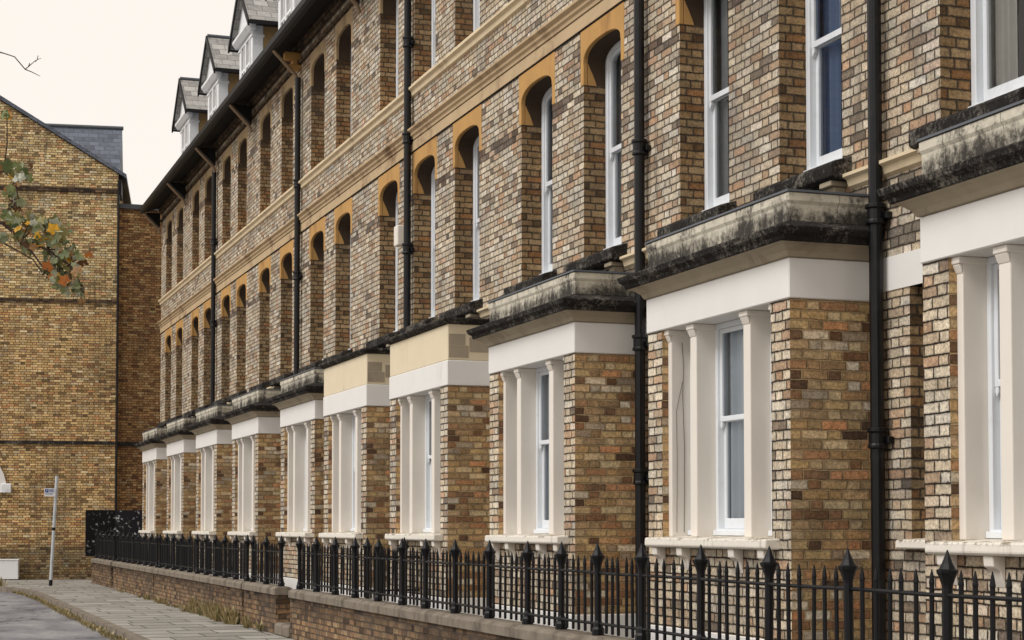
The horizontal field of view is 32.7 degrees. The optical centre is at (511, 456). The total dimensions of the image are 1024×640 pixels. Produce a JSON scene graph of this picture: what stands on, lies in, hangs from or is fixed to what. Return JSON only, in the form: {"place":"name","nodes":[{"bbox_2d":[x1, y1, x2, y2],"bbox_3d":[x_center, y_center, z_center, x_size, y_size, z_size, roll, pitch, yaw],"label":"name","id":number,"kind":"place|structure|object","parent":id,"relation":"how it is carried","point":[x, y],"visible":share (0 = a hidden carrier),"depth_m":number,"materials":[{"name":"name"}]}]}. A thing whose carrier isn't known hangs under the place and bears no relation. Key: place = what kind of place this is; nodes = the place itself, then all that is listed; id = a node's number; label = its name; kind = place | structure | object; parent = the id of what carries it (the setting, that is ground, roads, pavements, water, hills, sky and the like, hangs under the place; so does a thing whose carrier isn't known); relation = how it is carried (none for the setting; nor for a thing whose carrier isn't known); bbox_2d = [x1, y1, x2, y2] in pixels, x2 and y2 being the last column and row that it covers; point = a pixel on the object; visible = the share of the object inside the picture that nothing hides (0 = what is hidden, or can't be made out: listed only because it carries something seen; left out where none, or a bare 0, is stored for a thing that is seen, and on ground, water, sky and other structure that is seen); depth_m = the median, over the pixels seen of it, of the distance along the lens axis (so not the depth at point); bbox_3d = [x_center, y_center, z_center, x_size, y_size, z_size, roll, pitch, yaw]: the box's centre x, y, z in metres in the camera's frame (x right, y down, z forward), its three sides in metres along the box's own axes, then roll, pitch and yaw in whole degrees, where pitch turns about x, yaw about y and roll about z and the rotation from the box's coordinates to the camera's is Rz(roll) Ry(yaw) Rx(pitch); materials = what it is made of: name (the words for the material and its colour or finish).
{"place":"outdoors","nodes":[
{"label":"outdoors","id":0,"kind":"place"},
{"bbox_2d":[0,52,92,303],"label":"tree","id":1,"kind":"object","parent":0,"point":[52,236],"visible":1,"depth_m":11.99,"materials":[{"name":"green plant"}]},
{"bbox_2d":[0,592,117,639],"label":"road","id":2,"kind":"structure","parent":0,"point":[23,618],"depth_m":31.18,"materials":[{"name":"grey asphalt"}]},
{"bbox_2d":[0,575,129,639],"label":"kerb weeds","id":3,"kind":"object","parent":2,"relation":"on","point":[87,624],"visible":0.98,"depth_m":33.01,"materials":[{"name":"green plant"}]},
{"bbox_2d":[0,586,149,639],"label":"kerb","id":4,"kind":"structure","parent":2,"relation":"on","point":[107,625],"depth_m":31.85,"materials":[{"name":"stone"}]},
{"bbox_2d":[0,95,131,579],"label":"brick building","id":5,"kind":"structure","parent":0,"point":[58,383],"depth_m":53.27,"materials":[{"name":"brick"}]},
{"bbox_2d":[0,467,5,492],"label":"arched window","id":6,"kind":"structure","parent":5,"relation":"in","point":[2,478],"depth_m":52.74,"materials":[{"name":"white paint"}]},
{"bbox_2d":[91,558,113,587],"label":"wall","id":7,"kind":"structure","parent":0,"point":[102,571],"depth_m":47.48,"materials":[{"name":"brick"}]},
{"bbox_2d":[94,531,116,560],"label":"railing","id":8,"kind":"object","parent":7,"relation":"on","point":[105,548],"visible":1,"depth_m":47.80,"materials":[{"name":"black metal"}]},
{"bbox_2d":[0,0,234,204],"label":"sky","id":9,"kind":"structure","parent":0,"point":[102,62],"materials":[{"name":"white"}]},
{"bbox_2d":[1,579,293,639],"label":"pavement","id":10,"kind":"structure","parent":0,"point":[150,619],"depth_m":31.87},
{"bbox_2d":[0,559,19,578],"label":"planter box","id":11,"kind":"object","parent":10,"relation":"on","point":[9,568],"visible":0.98,"depth_m":52.23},
{"bbox_2d":[44,476,58,585],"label":"sign post","id":12,"kind":"object","parent":10,"relation":"on","point":[51,492],"visible":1,"depth_m":47.38,"materials":[{"name":"metal"}]},
{"bbox_2d":[85,510,115,555],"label":"board fence","id":13,"kind":"object","parent":10,"relation":"on","point":[99,521],"visible":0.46,"depth_m":50.36,"materials":[{"name":"black paint"}]},
{"bbox_2d":[116,510,141,558],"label":"board fence","id":14,"kind":"object","parent":10,"relation":"on","point":[129,521],"visible":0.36,"depth_m":50.72,"materials":[{"name":"black paint"}]},
{"bbox_2d":[112,561,157,599],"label":"wall","id":15,"kind":"structure","parent":10,"relation":"on","point":[135,579],"depth_m":41.34,"materials":[{"name":"brick"}]},
{"bbox_2d":[116,532,158,566],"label":"railing","id":16,"kind":"object","parent":15,"relation":"on","point":[144,551],"visible":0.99,"depth_m":41.28,"materials":[{"name":"black metal"}]},
{"bbox_2d":[117,203,161,563],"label":"link wall","id":17,"kind":"structure","parent":10,"relation":"on","point":[139,339],"depth_m":54.16,"materials":[{"name":"brick"}]},
{"bbox_2d":[117,589,264,630],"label":"wall weeds","id":18,"kind":"object","parent":10,"relation":"on","point":[219,613],"depth_m":29.90,"materials":[{"name":"green plant"}]},
{"bbox_2d":[153,568,249,624],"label":"wall","id":19,"kind":"structure","parent":10,"relation":"on","point":[173,587],"depth_m":32.67,"materials":[{"name":"brick"}]},
{"bbox_2d":[157,533,249,580],"bbox_3d":[-6.007,1.853,33.393,0.136,0.767,9.954,1,-2,-19],"label":"railing","id":20,"kind":"object","parent":19,"relation":"on","point":[222,559],"visible":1,"depth_m":32.33,"materials":[{"name":"black metal"}]},
{"bbox_2d":[242,582,291,633],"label":"wall","id":21,"kind":"structure","parent":10,"relation":"on","point":[269,604],"depth_m":26.64,"materials":[{"name":"brick"}]},
{"bbox_2d":[250,535,285,586],"bbox_3d":[-3.826,1.606,27.240,0.121,0.766,2.312,1,-2,-19],"label":"railing","id":22,"kind":"object","parent":21,"relation":"on","point":[268,551],"visible":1,"depth_m":27.20,"materials":[{"name":"black metal"}]},
{"bbox_2d":[274,622,289,637],"bbox_3d":[-3.027,2.541,25.633,0.740,0.180,0.940,1,-2,-19],"label":"doorstep","id":23,"kind":"object","parent":10,"relation":"on","point":[282,629],"visible":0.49,"depth_m":25.46,"materials":[{"name":"stone"}]},
{"bbox_2d":[134,77,207,564],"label":"terraced house","id":24,"kind":"structure","parent":0,"point":[190,117],"depth_m":46.50,"materials":[{"name":"brick"}]},
{"bbox_2d":[134,427,166,564],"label":"bay window","id":25,"kind":"structure","parent":24,"relation":"in","point":[154,451],"depth_m":44.65,"materials":[{"name":"paint"}]},
{"bbox_2d":[158,327,171,426],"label":"window","id":26,"kind":"structure","parent":24,"relation":"in","point":[168,333],"depth_m":47.83,"materials":[{"name":"paint"}]},
{"bbox_2d":[165,210,172,294],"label":"window","id":27,"kind":"structure","parent":24,"relation":"in","point":[169,219],"depth_m":48.11,"materials":[{"name":"paint"}]},
{"bbox_2d":[168,319,182,421],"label":"window","id":28,"kind":"structure","parent":24,"relation":"in","point":[179,325],"depth_m":46.00,"materials":[{"name":"paint"}]},
{"bbox_2d":[177,200,183,283],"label":"window","id":29,"kind":"structure","parent":24,"relation":"in","point":[180,207],"depth_m":46.27,"materials":[{"name":"paint"}]},
{"bbox_2d":[157,34,239,570],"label":"terraced house","id":30,"kind":"structure","parent":0,"point":[218,81],"depth_m":42.41,"materials":[{"name":"brick"}]},
{"bbox_2d":[157,417,196,570],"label":"bay window","id":31,"kind":"structure","parent":30,"relation":"in","point":[181,443],"depth_m":40.49,"materials":[{"name":"paint"}]},
{"bbox_2d":[183,307,198,416],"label":"window","id":32,"kind":"structure","parent":30,"relation":"in","point":[194,314],"depth_m":43.64,"materials":[{"name":"paint"}]},
{"bbox_2d":[192,180,199,271],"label":"window","id":33,"kind":"structure","parent":30,"relation":"in","point":[196,189],"depth_m":43.90,"materials":[{"name":"paint"}]},
{"bbox_2d":[195,298,210,413],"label":"window","id":34,"kind":"structure","parent":30,"relation":"in","point":[207,305],"depth_m":42.01,"materials":[{"name":"paint"}]},
{"bbox_2d":[204,167,212,260],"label":"window","id":35,"kind":"structure","parent":30,"relation":"in","point":[208,175],"depth_m":42.22,"materials":[{"name":"paint"}]},
{"bbox_2d":[186,0,277,577],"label":"terraced house","id":36,"kind":"structure","parent":0,"point":[225,129],"depth_m":38.27,"materials":[{"name":"brick"}]},
{"bbox_2d":[186,404,232,577],"bbox_3d":[-6.309,1.035,37.409,0.912,4.135,3.025,1,-2,-19],"label":"bay window","id":37,"kind":"structure","parent":36,"relation":"in","point":[213,434],"depth_m":36.40,"materials":[{"name":"paint"}]},
{"bbox_2d":[212,284,230,405],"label":"window","id":38,"kind":"structure","parent":36,"relation":"in","point":[226,292],"depth_m":39.65,"materials":[{"name":"paint"}]},
{"bbox_2d":[220,144,231,247],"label":"window","id":39,"kind":"structure","parent":36,"relation":"in","point":[227,155],"depth_m":39.90,"materials":[{"name":"paint"}]},
{"bbox_2d":[227,273,246,404],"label":"window","id":40,"kind":"structure","parent":36,"relation":"in","point":[241,283],"depth_m":37.91,"materials":[{"name":"paint"}]},
{"bbox_2d":[237,127,247,231],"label":"window","id":41,"kind":"structure","parent":36,"relation":"in","point":[242,140],"depth_m":38.13,"materials":[{"name":"paint"}]},
{"bbox_2d":[220,0,300,584],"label":"terraced house","id":42,"kind":"structure","parent":0,"point":[265,84],"depth_m":33.90,"materials":[{"name":"brick"}]},
{"bbox_2d":[220,389,280,584],"bbox_3d":[-4.857,0.870,33.312,0.912,4.135,3.025,1,-2,-19],"label":"bay window","id":43,"kind":"structure","parent":42,"relation":"in","point":[256,430],"depth_m":32.18,"materials":[{"name":"brick"}]},
{"bbox_2d":[249,255,270,391],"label":"window","id":44,"kind":"structure","parent":42,"relation":"in","point":[265,266],"depth_m":35.53,"materials":[{"name":"paint"}]},
{"bbox_2d":[259,98,271,214],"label":"window","id":45,"kind":"structure","parent":42,"relation":"in","point":[266,112],"depth_m":35.79,"materials":[{"name":"paint"}]},
{"bbox_2d":[270,240,292,388],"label":"window","id":46,"kind":"structure","parent":42,"relation":"in","point":[286,252],"depth_m":33.59,"materials":[{"name":"paint"}]},
{"bbox_2d":[279,75,293,197],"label":"window","id":47,"kind":"structure","parent":42,"relation":"in","point":[287,90],"depth_m":33.84,"materials":[{"name":"paint"}]},
{"bbox_2d":[267,0,361,591],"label":"terraced house","id":48,"kind":"structure","parent":0,"point":[324,37],"depth_m":29.76,"materials":[{"name":"brick"}]},
{"bbox_2d":[267,367,323,591],"bbox_3d":[-3.332,0.697,29.007,0.912,4.135,3.025,1,-2,-19],"label":"bay window","id":49,"kind":"structure","parent":48,"relation":"in","point":[299,403],"depth_m":29.04,"materials":[{"name":"paint"}]},
{"bbox_2d":[298,217,324,372],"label":"window","id":50,"kind":"structure","parent":48,"relation":"in","point":[316,231],"depth_m":31.28,"materials":[{"name":"paint"}]},
{"bbox_2d":[308,37,325,172],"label":"window","id":51,"kind":"structure","parent":48,"relation":"in","point":[317,57],"depth_m":31.44,"materials":[{"name":"paint"}]},
{"bbox_2d":[323,197,351,362],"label":"window","id":52,"kind":"structure","parent":48,"relation":"in","point":[343,213],"depth_m":29.51,"materials":[{"name":"paint"}]},
{"bbox_2d":[333,7,352,151],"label":"window","id":53,"kind":"structure","parent":48,"relation":"in","point":[344,28],"depth_m":29.65,"materials":[{"name":"paint"}]},
{"bbox_2d":[319,0,411,601],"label":"terraced house","id":54,"kind":"structure","parent":0,"point":[356,407],"depth_m":26.52,"materials":[{"name":"brick"}]},
{"bbox_2d":[319,348,389,601],"bbox_3d":[-2.219,0.574,25.999,0.824,4.140,2.750,1,-2,-19],"label":"bay window","id":55,"kind":"structure","parent":54,"relation":"in","point":[356,401],"depth_m":25.41,"materials":[{"name":"paint"}]},
{"bbox_2d":[366,163,399,348],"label":"window","id":56,"kind":"structure","parent":54,"relation":"in","point":[389,182],"depth_m":26.85,"materials":[{"name":"paint"}]},
{"bbox_2d":[379,0,398,111],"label":"window","id":57,"kind":"structure","parent":54,"relation":"in","point":[385,6],"depth_m":27.05,"materials":[{"name":"paint"}]},
{"bbox_2d":[384,0,503,615],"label":"terraced house","id":58,"kind":"structure","parent":0,"point":[439,378],"depth_m":22.76,"materials":[{"name":"brick"}]},
{"bbox_2d":[363,537,419,598],"bbox_3d":[-1.326,1.602,22.087,1.152,1.172,0.124,1,-2,-19],"label":"railing","id":59,"kind":"object","parent":58,"relation":"attached to","point":[367,544],"visible":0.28,"depth_m":21.99,"materials":[{"name":"black metal"}]},
{"bbox_2d":[399,136,437,333],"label":"window","id":60,"kind":"structure","parent":58,"relation":"in","point":[424,160],"depth_m":25.09,"materials":[{"name":"paint"}]},
{"bbox_2d":[413,0,435,83],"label":"window","id":61,"kind":"structure","parent":58,"relation":"in","point":[433,12],"depth_m":25.23,"materials":[{"name":"paint"}]},
{"bbox_2d":[384,317,489,615],"bbox_3d":[-0.937,0.429,22.382,0.824,4.140,2.750,1,-2,-19],"label":"bay window","id":62,"kind":"structure","parent":58,"relation":"in","point":[439,380],"depth_m":21.32,"materials":[{"name":"brick"}]},
{"bbox_2d":[439,104,482,318],"bbox_3d":[-0.504,-3.015,22.801,0.540,2.915,1.320,1,-2,-19],"label":"window","id":63,"kind":"structure","parent":58,"relation":"in","point":[467,131],"depth_m":23.26,"materials":[{"name":"paint"}]},
{"bbox_2d":[454,0,479,48],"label":"window","id":64,"kind":"structure","parent":58,"relation":"in","point":[476,3],"depth_m":23.41,"materials":[{"name":"paint"}]},
{"bbox_2d":[288,589,634,639],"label":"wall","id":65,"kind":"structure","parent":0,"point":[320,615],"depth_m":19.95,"materials":[{"name":"brick"}]},
{"bbox_2d":[295,536,1023,639],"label":"railing","id":66,"kind":"object","parent":65,"relation":"on","point":[947,571],"visible":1,"depth_m":13.88,"materials":[{"name":"black metal"}]},
{"bbox_2d":[466,0,728,638],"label":"terraced house","id":67,"kind":"structure","parent":0,"point":[555,333],"depth_m":18.82,"materials":[{"name":"brick"}]},
{"bbox_2d":[504,51,556,294],"bbox_3d":[0.371,-3.229,20.338,0.540,2.685,1.320,1,-2,-19],"label":"window","id":68,"kind":"structure","parent":67,"relation":"in","point":[537,84],"depth_m":20.79,"materials":[{"name":"paint"}]},
{"bbox_2d":[466,269,646,638],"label":"bay window","id":69,"kind":"structure","parent":67,"relation":"in","point":[562,356],"depth_m":17.39,"materials":[{"name":"brick"}]},
{"bbox_2d":[564,2,626,272],"bbox_3d":[1.025,-3.184,18.588,0.607,2.915,1.571,1,-2,-19],"label":"window","id":70,"kind":"structure","parent":67,"relation":"in","point":[602,43],"depth_m":18.92,"materials":[{"name":"paint"}]},
{"bbox_2d":[617,0,1023,639],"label":"terraced house","id":71,"kind":"structure","parent":0,"point":[747,280],"depth_m":14.64,"materials":[{"name":"brick"}]},
{"bbox_2d":[657,0,736,237],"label":"window","id":72,"kind":"structure","parent":71,"relation":"in","point":[710,14],"depth_m":16.63,"materials":[{"name":"paint"}]},
{"bbox_2d":[617,188,884,639],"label":"bay window","id":73,"kind":"structure","parent":71,"relation":"in","point":[758,310],"depth_m":13.58,"materials":[{"name":"brick"}]},
{"bbox_2d":[753,0,851,200],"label":"window","id":74,"kind":"structure","parent":71,"relation":"in","point":[826,165],"depth_m":14.73,"materials":[{"name":"paint"}]},
{"bbox_2d":[865,0,1023,639],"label":"terraced house","id":75,"kind":"structure","parent":0,"point":[944,205],"depth_m":11.28,"materials":[{"name":"brick"}]},
{"bbox_2d":[896,538,924,548],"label":"window","id":76,"kind":"structure","parent":75,"relation":"in","point":[919,543],"depth_m":12.59,"materials":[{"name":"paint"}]},
{"bbox_2d":[877,99,1023,639],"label":"bay window","id":77,"kind":"structure","parent":75,"relation":"in","point":[968,194],"depth_m":11.02,"materials":[{"name":"brick"}]},
{"bbox_2d":[909,0,1023,153],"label":"window","id":78,"kind":"structure","parent":75,"relation":"in","point":[996,83],"depth_m":12.44,"materials":[{"name":"paint"}]}
]}

